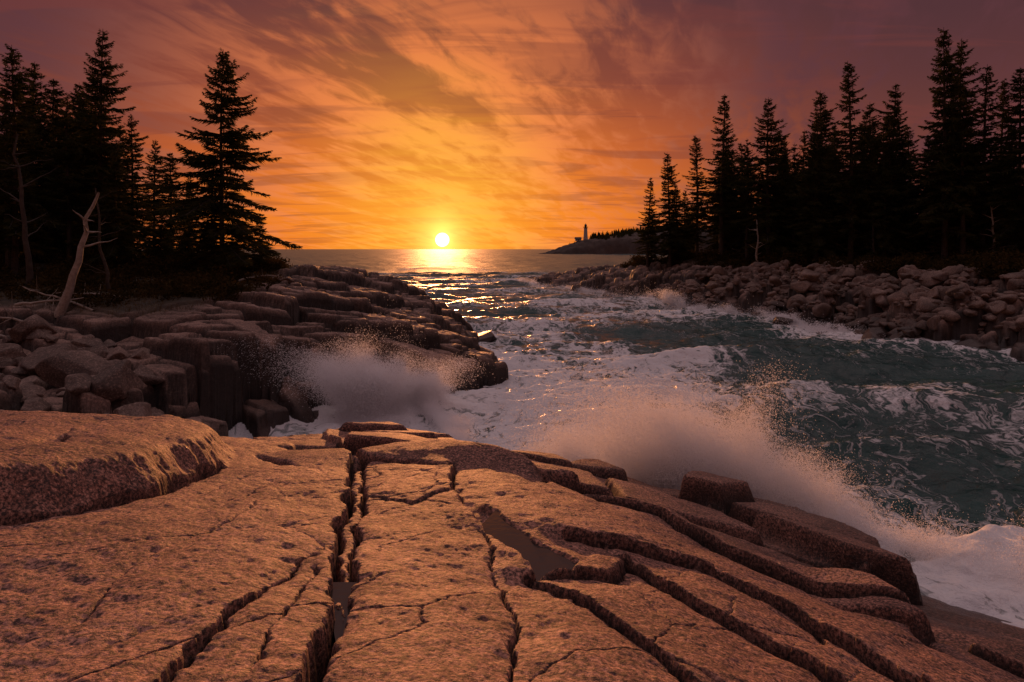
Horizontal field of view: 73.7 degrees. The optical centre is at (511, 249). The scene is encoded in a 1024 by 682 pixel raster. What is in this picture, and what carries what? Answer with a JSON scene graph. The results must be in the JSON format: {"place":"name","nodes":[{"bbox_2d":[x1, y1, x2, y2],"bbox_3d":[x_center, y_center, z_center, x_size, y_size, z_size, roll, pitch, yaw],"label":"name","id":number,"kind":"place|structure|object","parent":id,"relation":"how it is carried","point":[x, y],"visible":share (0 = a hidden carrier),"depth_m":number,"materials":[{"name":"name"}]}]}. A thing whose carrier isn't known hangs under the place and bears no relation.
{"place":"outdoors","nodes":[
{"label":"outdoors","id":0,"kind":"place"},
{"bbox_2d":[0,254,508,437],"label":"rocky headland","id":1,"kind":"structure","parent":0,"point":[206,381],"depth_m":21.49,"materials":[{"name":"stone"}]},
{"bbox_2d":[0,304,22,323],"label":"fallen branch","id":2,"kind":"object","parent":1,"relation":"on","point":[11,317],"visible":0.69,"depth_m":21.20,"materials":[{"name":"grey wood"}]},
{"bbox_2d":[0,102,45,249],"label":"spruce tree","id":3,"kind":"object","parent":1,"relation":"on","point":[22,163],"visible":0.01,"depth_m":38.61,"materials":[{"name":"green plant"}]},
{"bbox_2d":[0,88,51,266],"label":"spruce tree","id":4,"kind":"object","parent":1,"relation":"on","point":[7,255],"visible":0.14,"depth_m":29.54,"materials":[{"name":"green plant"}]},
{"bbox_2d":[0,133,58,287],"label":"dead tree","id":5,"kind":"object","parent":1,"relation":"on","point":[28,261],"visible":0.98,"depth_m":25.04,"materials":[{"name":"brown wood"}]},
{"bbox_2d":[0,63,62,244],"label":"spruce tree","id":6,"kind":"object","parent":1,"relation":"on","point":[37,100],"visible":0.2,"depth_m":35.84,"materials":[{"name":"green plant"}]},
{"bbox_2d":[0,43,68,274],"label":"spruce tree","id":7,"kind":"object","parent":1,"relation":"on","point":[10,227],"visible":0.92,"depth_m":27.94,"materials":[{"name":"green plant"}]},
{"bbox_2d":[0,79,95,261],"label":"spruce tree","id":8,"kind":"object","parent":1,"relation":"on","point":[53,101],"visible":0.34,"depth_m":32.81,"materials":[{"name":"green plant"}]},
{"bbox_2d":[14,287,83,311],"bbox_3d":[-15.102,1.763,22.339,1.842,0.984,0.817,0,0,0],"label":"fallen branch","id":9,"kind":"object","parent":1,"relation":"on","point":[31,303],"visible":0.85,"depth_m":22.14,"materials":[{"name":"grey wood"}]},
{"bbox_2d":[19,275,93,311],"bbox_3d":[-15.233,1.677,22.930,3.069,1.612,1.242,0,0,17],"label":"fallen branch","id":10,"kind":"object","parent":1,"relation":"on","point":[81,305],"visible":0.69,"depth_m":22.91,"materials":[{"name":"grey wood"}]},
{"bbox_2d":[37,95,112,259],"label":"spruce tree","id":11,"kind":"object","parent":1,"relation":"on","point":[68,205],"visible":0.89,"depth_m":29.88,"materials":[{"name":"green plant"}]},
{"bbox_2d":[37,84,116,243],"bbox_3d":[-26.123,-4.294,40.262,5.701,10.927,6.104,0,0,1],"label":"spruce tree","id":12,"kind":"object","parent":1,"relation":"on","point":[80,87],"visible":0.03,"depth_m":39.73,"materials":[{"name":"green plant"}]},
{"bbox_2d":[54,91,108,244],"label":"spruce tree","id":13,"kind":"object","parent":1,"relation":"on","point":[86,110],"visible":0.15,"depth_m":36.05,"materials":[{"name":"green plant"}]},
{"bbox_2d":[0,314,165,416],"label":"boulder rubble","id":14,"kind":"object","parent":1,"relation":"on","point":[76,370],"visible":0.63,"depth_m":16.53,"materials":[{"name":"stone"}]},
{"bbox_2d":[54,192,116,317],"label":"dead tree","id":15,"kind":"object","parent":1,"relation":"on","point":[62,305],"visible":0.99,"depth_m":22.08,"materials":[{"name":"grey wood"}]},
{"bbox_2d":[70,338,103,347],"bbox_3d":[-12.545,2.916,20.219,1.307,0.562,0.658,0,0,0],"label":"boulder","id":16,"kind":"object","parent":1,"relation":"on","point":[85,342],"visible":0.42,"depth_m":20.05,"materials":[{"name":"stone"}]},
{"bbox_2d":[56,286,118,300],"bbox_3d":[-14.371,1.551,23.209,1.069,0.810,1.682,0,0,40],"label":"fallen branch","id":17,"kind":"object","parent":1,"relation":"on","point":[84,293],"visible":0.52,"depth_m":23.21,"materials":[{"name":"grey wood"}]},
{"bbox_2d":[43,30,156,263],"bbox_3d":[-18.469,-4.304,30.771,4.502,11.389,4.935,0,0,-32],"label":"spruce tree","id":18,"kind":"object","parent":1,"relation":"on","point":[100,149],"visible":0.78,"depth_m":30.78,"materials":[{"name":"green plant"}]},
{"bbox_2d":[56,71,148,248],"bbox_3d":[-23.885,-4.655,39.844,6.062,11.720,5.530,-1,1,-37],"label":"spruce tree","id":19,"kind":"object","parent":1,"relation":"on","point":[93,109],"visible":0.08,"depth_m":39.37,"materials":[{"name":"green plant"}]},
{"bbox_2d":[80,188,127,292],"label":"dead tree","id":20,"kind":"object","parent":1,"relation":"on","point":[107,284],"visible":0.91,"depth_m":24.42,"materials":[{"name":"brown wood"}]},
{"bbox_2d":[83,145,149,268],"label":"spruce tree","id":21,"kind":"object","parent":1,"relation":"on","point":[112,251],"visible":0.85,"depth_m":29.35,"materials":[{"name":"green plant"}]},
{"bbox_2d":[108,125,141,229],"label":"spruce tree","id":22,"kind":"object","parent":1,"relation":"on","point":[120,139],"visible":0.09,"depth_m":40.17,"materials":[{"name":"green plant"}]},
{"bbox_2d":[103,114,170,263],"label":"spruce tree","id":23,"kind":"object","parent":1,"relation":"on","point":[135,176],"visible":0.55,"depth_m":32.96,"materials":[{"name":"green plant"}]},
{"bbox_2d":[0,262,273,317],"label":"dry grass","id":24,"kind":"structure","parent":1,"relation":"on","point":[132,299],"depth_m":23.49,"materials":[{"name":"brown plant"}]},
{"bbox_2d":[0,245,292,307],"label":"undergrowth","id":25,"kind":"object","parent":1,"relation":"on","point":[184,283],"visible":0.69,"depth_m":25.85,"materials":[{"name":"green plant"}]},
{"bbox_2d":[125,139,180,253],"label":"spruce tree","id":26,"kind":"object","parent":1,"relation":"on","point":[154,169],"visible":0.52,"depth_m":37.87,"materials":[{"name":"green plant"}]},
{"bbox_2d":[146,206,172,260],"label":"spruce tree","id":27,"kind":"object","parent":1,"relation":"on","point":[158,248],"visible":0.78,"depth_m":31.47,"materials":[{"name":"green plant"}]},
{"bbox_2d":[144,153,202,256],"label":"spruce tree","id":28,"kind":"object","parent":1,"relation":"on","point":[171,182],"visible":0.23,"depth_m":41.92,"materials":[{"name":"green plant"}]},
{"bbox_2d":[170,223,196,253],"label":"spruce tree","id":29,"kind":"object","parent":1,"relation":"on","point":[181,239],"visible":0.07,"depth_m":36.47,"materials":[{"name":"green plant"}]},
{"bbox_2d":[169,177,204,257],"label":"spruce tree","id":30,"kind":"object","parent":1,"relation":"on","point":[187,243],"visible":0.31,"depth_m":33.38,"materials":[{"name":"green plant"}]},
{"bbox_2d":[179,185,239,270],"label":"spruce tree","id":31,"kind":"object","parent":1,"relation":"on","point":[200,242],"visible":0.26,"depth_m":30.84,"materials":[{"name":"green plant"}]},
{"bbox_2d":[143,49,302,277],"bbox_3d":[-12.602,-2.941,29.797,6.106,11.717,6.986,0,0,-30],"label":"spruce tree","id":32,"kind":"object","parent":1,"relation":"on","point":[198,207],"visible":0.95,"depth_m":29.53,"materials":[{"name":"green plant"}]},
{"bbox_2d":[246,216,272,267],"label":"spruce tree","id":33,"kind":"object","parent":1,"relation":"on","point":[260,256],"visible":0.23,"depth_m":31.36,"materials":[{"name":"green plant"}]},
{"bbox_2d":[239,272,281,281],"bbox_3d":[-9.990,1.082,27.115,1.650,0.735,0.686,0,0,-9],"label":"fallen branch","id":34,"kind":"object","parent":1,"relation":"on","point":[262,275],"visible":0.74,"depth_m":27.05,"materials":[{"name":"grey wood"}]},
{"bbox_2d":[279,277,294,283],"bbox_3d":[-9.035,1.270,27.524,0.601,0.340,0.812,0,0,0],"label":"boulder","id":35,"kind":"object","parent":1,"relation":"on","point":[289,279],"visible":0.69,"depth_m":27.17,"materials":[{"name":"stone"}]},
{"bbox_2d":[478,330,496,342],"bbox_3d":[-1.485,4.955,36.543,1.436,1.108,1.445,0,0,22],"label":"boulder","id":36,"kind":"object","parent":1,"relation":"on","point":[487,336],"visible":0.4,"depth_m":36.10,"materials":[{"name":"stone"}]},
{"bbox_2d":[0,410,1023,681],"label":"granite ledge","id":37,"kind":"object","parent":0,"point":[158,548],"visible":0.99,"depth_m":4.96,"materials":[{"name":"brown stone"}]},
{"bbox_2d":[330,582,356,640],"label":"tide pool","id":38,"kind":"structure","parent":37,"relation":"on","point":[340,592],"depth_m":3.86,"materials":[{"name":"grey liquid"}]},
{"bbox_2d":[482,511,575,580],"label":"tide pool","id":39,"kind":"structure","parent":37,"relation":"on","point":[543,561],"depth_m":5.40,"materials":[{"name":"brown liquid"}]},
{"bbox_2d":[0,0,1023,248],"label":"sky","id":40,"kind":"structure","parent":0,"point":[394,124],"materials":[{"name":"orange"}]},
{"bbox_2d":[200,249,1023,627],"bbox_3d":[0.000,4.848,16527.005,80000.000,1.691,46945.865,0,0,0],"label":"sea","id":41,"kind":"structure","parent":0,"point":[938,425],"depth_m":22.02,"materials":[{"name":"liquid"}]},
{"bbox_2d":[217,278,484,440],"bbox_3d":[-3.906,2.402,19.631,8.578,5.248,6.193,0,0,23],"label":"wave spray","id":42,"kind":"object","parent":41,"relation":"on","point":[362,388],"visible":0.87,"depth_m":19.37,"materials":[{"name":"white liquid"}]},
{"bbox_2d":[517,273,887,340],"bbox_3d":[10.265,3.775,69.253,7.969,2.586,72.416,0,0,-17],"label":"wave spray","id":43,"kind":"object","parent":41,"relation":"on","point":[667,297],"visible":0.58,"depth_m":53.44,"materials":[{"name":"white liquid"}]},
{"bbox_2d":[459,355,1023,595],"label":"wave spray","id":44,"kind":"object","parent":41,"relation":"on","point":[663,459],"visible":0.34,"depth_m":11.97,"materials":[{"name":"white liquid"}]},
{"bbox_2d":[539,228,753,253],"bbox_3d":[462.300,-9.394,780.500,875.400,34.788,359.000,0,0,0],"label":"distant headland","id":45,"kind":"structure","parent":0,"point":[624,244],"depth_m":693.60,"materials":[{"name":"brown stone"}]},
{"bbox_2d":[583,223,587,239],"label":"lighthouse","id":46,"kind":"object","parent":45,"relation":"on","point":[585,237],"visible":0.99,"depth_m":712.39,"materials":[{"name":"white paint"}]},
{"bbox_2d":[574,226,686,243],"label":"distant spruce forest","id":47,"kind":"object","parent":45,"relation":"on","point":[618,233],"visible":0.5,"depth_m":720.37,"materials":[{"name":"plant"}]},
{"bbox_2d":[527,257,1023,361],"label":"rocky shore","id":48,"kind":"structure","parent":0,"point":[641,278],"depth_m":50.44,"materials":[{"name":"stone"}]},
{"bbox_2d":[632,177,664,266],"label":"spruce tree","id":49,"kind":"object","parent":48,"relation":"on","point":[649,228],"visible":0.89,"depth_m":74.62,"materials":[{"name":"green plant"}]},
{"bbox_2d":[633,207,664,264],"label":"spruce tree","id":50,"kind":"object","parent":48,"relation":"on","point":[651,259],"visible":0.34,"depth_m":76.69,"materials":[{"name":"green plant"}]},
{"bbox_2d":[643,154,690,267],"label":"spruce tree","id":51,"kind":"object","parent":48,"relation":"on","point":[668,226],"visible":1,"depth_m":71.67,"materials":[{"name":"green plant"}]},
{"bbox_2d":[658,210,688,266],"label":"spruce tree","id":52,"kind":"object","parent":48,"relation":"on","point":[676,247],"visible":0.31,"depth_m":72.71,"materials":[{"name":"green plant"}]},
{"bbox_2d":[659,186,699,265],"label":"spruce tree","id":53,"kind":"object","parent":48,"relation":"on","point":[680,223],"visible":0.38,"depth_m":73.95,"materials":[{"name":"green plant"}]},
{"bbox_2d":[679,190,694,250],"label":"spruce tree","id":54,"kind":"object","parent":48,"relation":"on","point":[685,208],"visible":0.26,"depth_m":93.96,"materials":[{"name":"green plant"}]},
{"bbox_2d":[687,204,701,249],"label":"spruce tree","id":55,"kind":"object","parent":48,"relation":"on","point":[692,233],"visible":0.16,"depth_m":96.40,"materials":[{"name":"green plant"}]},
{"bbox_2d":[678,137,714,257],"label":"spruce tree","id":56,"kind":"object","parent":48,"relation":"on","point":[696,231],"visible":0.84,"depth_m":71.80,"materials":[{"name":"green plant"}]},
{"bbox_2d":[702,178,742,251],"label":"spruce tree","id":57,"kind":"object","parent":48,"relation":"on","point":[714,245],"visible":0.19,"depth_m":70.42,"materials":[{"name":"green plant"}]},
{"bbox_2d":[690,94,756,256],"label":"spruce tree","id":58,"kind":"object","parent":48,"relation":"on","point":[721,187],"visible":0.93,"depth_m":67.38,"materials":[{"name":"green plant"}]},
{"bbox_2d":[703,148,743,250],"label":"spruce tree","id":59,"kind":"object","parent":48,"relation":"on","point":[716,214],"visible":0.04,"depth_m":86.31,"materials":[{"name":"green plant"}]},
{"bbox_2d":[709,135,740,243],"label":"spruce tree","id":60,"kind":"object","parent":48,"relation":"on","point":[727,151],"visible":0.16,"depth_m":70.82,"materials":[{"name":"green plant"}]},
{"bbox_2d":[710,192,743,251],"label":"spruce tree","id":61,"kind":"object","parent":48,"relation":"on","point":[734,248],"visible":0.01,"depth_m":72.68,"materials":[{"name":"green plant"}]},
{"bbox_2d":[706,143,763,252],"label":"spruce tree","id":62,"kind":"object","parent":48,"relation":"on","point":[739,242],"visible":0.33,"depth_m":69.47,"materials":[{"name":"green plant"}]},
{"bbox_2d":[722,139,765,257],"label":"spruce tree","id":63,"kind":"object","parent":48,"relation":"on","point":[743,197],"visible":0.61,"depth_m":64.94,"materials":[{"name":"green plant"}]},
{"bbox_2d":[748,220,764,261],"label":"dead tree","id":64,"kind":"object","parent":48,"relation":"on","point":[756,253],"visible":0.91,"depth_m":60.80,"materials":[{"name":"grey wood"}]},
{"bbox_2d":[727,97,803,255],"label":"spruce tree","id":65,"kind":"object","parent":48,"relation":"on","point":[768,237],"visible":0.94,"depth_m":61.73,"materials":[{"name":"green plant"}]},
{"bbox_2d":[748,168,784,254],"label":"spruce tree","id":66,"kind":"object","parent":48,"relation":"on","point":[775,173],"visible":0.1,"depth_m":65.95,"materials":[{"name":"green plant"}]},
{"bbox_2d":[744,130,805,254],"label":"spruce tree","id":67,"kind":"object","parent":48,"relation":"on","point":[782,148],"visible":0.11,"depth_m":65.43,"materials":[{"name":"green plant"}]},
{"bbox_2d":[755,139,798,241],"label":"spruce tree","id":68,"kind":"object","parent":48,"relation":"on","point":[785,171],"visible":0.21,"depth_m":65.67,"materials":[{"name":"green plant"}]},
{"bbox_2d":[772,316,792,324],"bbox_3d":[17.910,4.919,44.966,1.303,0.980,1.404,0,0,39],"label":"boulder","id":69,"kind":"object","parent":48,"relation":"on","point":[777,320],"visible":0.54,"depth_m":44.52,"materials":[{"name":"stone"}]},
{"bbox_2d":[764,144,808,252],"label":"spruce tree","id":70,"kind":"object","parent":48,"relation":"on","point":[792,187],"visible":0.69,"depth_m":60.86,"materials":[{"name":"green plant"}]},
{"bbox_2d":[787,131,812,250],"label":"spruce tree","id":71,"kind":"object","parent":48,"relation":"on","point":[803,140],"visible":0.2,"depth_m":67.97,"materials":[{"name":"green plant"}]},
{"bbox_2d":[780,90,848,247],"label":"spruce tree","id":72,"kind":"object","parent":48,"relation":"on","point":[820,102],"visible":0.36,"depth_m":59.75,"materials":[{"name":"green plant"}]},
{"bbox_2d":[791,144,840,261],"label":"spruce tree","id":73,"kind":"object","parent":48,"relation":"on","point":[807,207],"visible":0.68,"depth_m":56.58,"materials":[{"name":"green plant"}]},
{"bbox_2d":[784,116,851,259],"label":"spruce tree","id":74,"kind":"object","parent":48,"relation":"on","point":[817,244],"visible":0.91,"depth_m":56.42,"materials":[{"name":"green plant"}]},
{"bbox_2d":[620,240,1023,278],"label":"undergrowth","id":75,"kind":"object","parent":48,"relation":"on","point":[1003,260],"visible":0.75,"depth_m":49.59,"materials":[{"name":"green plant"}]},
{"bbox_2d":[802,125,863,252],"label":"spruce tree","id":76,"kind":"object","parent":48,"relation":"on","point":[834,136],"visible":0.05,"depth_m":64.14,"materials":[{"name":"green plant"}]},
{"bbox_2d":[652,260,1023,343],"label":"boulder rubble","id":77,"kind":"object","parent":48,"relation":"on","point":[932,306],"visible":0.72,"depth_m":42.02,"materials":[{"name":"stone"}]},
{"bbox_2d":[820,61,886,259],"bbox_3d":[27.837,-6.513,54.997,4.985,17.381,5.333,0,0,43],"label":"spruce tree","id":78,"kind":"object","parent":48,"relation":"on","point":[850,183],"visible":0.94,"depth_m":54.80,"materials":[{"name":"green plant"}]},
{"bbox_2d":[843,145,867,249],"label":"spruce tree","id":79,"kind":"object","parent":48,"relation":"on","point":[854,151],"visible":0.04,"depth_m":79.17,"materials":[{"name":"green plant"}]},
{"bbox_2d":[847,117,874,245],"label":"spruce tree","id":80,"kind":"object","parent":48,"relation":"on","point":[862,163],"visible":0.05,"depth_m":62.73,"materials":[{"name":"green plant"}]},
{"bbox_2d":[861,332,881,338],"bbox_3d":[19.501,4.869,36.974,0.983,0.756,1.389,0,0,0],"label":"boulder","id":81,"kind":"object","parent":48,"relation":"on","point":[869,335],"visible":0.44,"depth_m":36.88,"materials":[{"name":"stone"}]},
{"bbox_2d":[867,226,875,256],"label":"dead tree","id":82,"kind":"object","parent":48,"relation":"on","point":[873,248],"visible":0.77,"depth_m":52.91,"materials":[{"name":"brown wood"}]},
{"bbox_2d":[844,118,900,258],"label":"spruce tree","id":83,"kind":"object","parent":48,"relation":"on","point":[875,156],"visible":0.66,"depth_m":53.79,"materials":[{"name":"green plant"}]},
{"bbox_2d":[836,103,909,250],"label":"spruce tree","id":84,"kind":"object","parent":48,"relation":"on","point":[867,115],"visible":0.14,"depth_m":58.13,"materials":[{"name":"green plant"}]},
{"bbox_2d":[864,327,889,338],"bbox_3d":[20.468,4.931,37.992,1.901,1.221,1.391,0,0,-41],"label":"boulder","id":85,"kind":"object","parent":48,"relation":"on","point":[879,331],"visible":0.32,"depth_m":37.67,"materials":[{"name":"stone"}]},
{"bbox_2d":[857,142,932,259],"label":"spruce tree","id":86,"kind":"object","parent":48,"relation":"on","point":[882,234],"visible":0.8,"depth_m":52.88,"materials":[{"name":"green plant"}]},
{"bbox_2d":[862,84,927,246],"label":"spruce tree","id":87,"kind":"object","parent":48,"relation":"on","point":[895,107],"visible":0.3,"depth_m":55.52,"materials":[{"name":"green plant"}]},
{"bbox_2d":[888,333,903,338],"bbox_3d":[20.849,4.880,36.456,1.539,0.988,1.394,0,0,18],"label":"boulder","id":88,"kind":"object","parent":48,"relation":"on","point":[893,336],"visible":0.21,"depth_m":36.23,"materials":[{"name":"stone"}]},
{"bbox_2d":[856,111,940,256],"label":"spruce tree","id":89,"kind":"object","parent":48,"relation":"on","point":[892,147],"visible":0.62,"depth_m":53.30,"materials":[{"name":"green plant"}]},
{"bbox_2d":[880,125,922,235],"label":"spruce tree","id":90,"kind":"object","parent":48,"relation":"on","point":[906,158],"visible":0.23,"depth_m":55.70,"materials":[{"name":"green plant"}]},
{"bbox_2d":[901,125,927,243],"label":"spruce tree","id":91,"kind":"object","parent":48,"relation":"on","point":[916,212],"visible":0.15,"depth_m":60.18,"materials":[{"name":"green plant"}]},
{"bbox_2d":[893,28,986,259],"bbox_3d":[31.427,-7.204,49.595,6.249,18.191,5.905,0,0,-27],"label":"spruce tree","id":92,"kind":"object","parent":48,"relation":"on","point":[943,215],"visible":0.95,"depth_m":49.70,"materials":[{"name":"green plant"}]},
{"bbox_2d":[903,137,976,254],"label":"spruce tree","id":93,"kind":"object","parent":48,"relation":"on","point":[922,207],"visible":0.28,"depth_m":54.01,"materials":[{"name":"green plant"}]},
{"bbox_2d":[925,137,968,249],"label":"spruce tree","id":94,"kind":"object","parent":48,"relation":"on","point":[965,221],"visible":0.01,"depth_m":58.02,"materials":[{"name":"green plant"}]},
{"bbox_2d":[906,39,1010,248],"bbox_3d":[34.196,-7.190,51.491,7.067,17.614,7.747,0,0,1],"label":"spruce tree","id":95,"kind":"object","parent":48,"relation":"on","point":[954,98],"visible":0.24,"depth_m":51.53,"materials":[{"name":"green plant"}]},
{"bbox_2d":[925,86,1005,253],"bbox_3d":[32.558,-5.152,49.295,5.024,13.695,4.766,0,0,-21],"label":"spruce tree","id":96,"kind":"object","parent":48,"relation":"on","point":[970,190],"visible":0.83,"depth_m":49.08,"materials":[{"name":"green plant"}]},
{"bbox_2d":[953,339,985,348],"bbox_3d":[22.116,4.823,32.966,1.546,0.903,0.909,0,0,-11],"label":"boulder","id":97,"kind":"object","parent":48,"relation":"on","point":[972,343],"visible":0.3,"depth_m":32.96,"materials":[{"name":"stone"}]},
{"bbox_2d":[965,137,987,249],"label":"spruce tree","id":98,"kind":"object","parent":48,"relation":"on","point":[965,145],"visible":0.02,"depth_m":60.68,"materials":[{"name":"green plant"}]},
{"bbox_2d":[953,64,1017,251],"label":"spruce tree","id":99,"kind":"object","parent":48,"relation":"on","point":[986,142],"visible":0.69,"depth_m":49.80,"materials":[{"name":"green plant"}]},
{"bbox_2d":[965,68,1023,255],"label":"spruce tree","id":100,"kind":"object","parent":48,"relation":"on","point":[1004,234],"visible":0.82,"depth_m":47.83,"materials":[{"name":"green plant"}]},
{"bbox_2d":[982,205,1007,254],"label":"dead tree","id":101,"kind":"object","parent":48,"relation":"on","point":[993,222],"visible":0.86,"depth_m":47.95,"materials":[{"name":"grey wood"}]},
{"bbox_2d":[967,78,1023,235],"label":"spruce tree","id":102,"kind":"object","parent":48,"relation":"on","point":[1002,97],"visible":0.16,"depth_m":51.84,"materials":[{"name":"green plant"}]},
{"bbox_2d":[995,126,1023,244],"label":"spruce tree","id":103,"kind":"object","parent":48,"relation":"on","point":[1010,179],"visible":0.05,"depth_m":65.20,"materials":[{"name":"green plant"}]}
]}

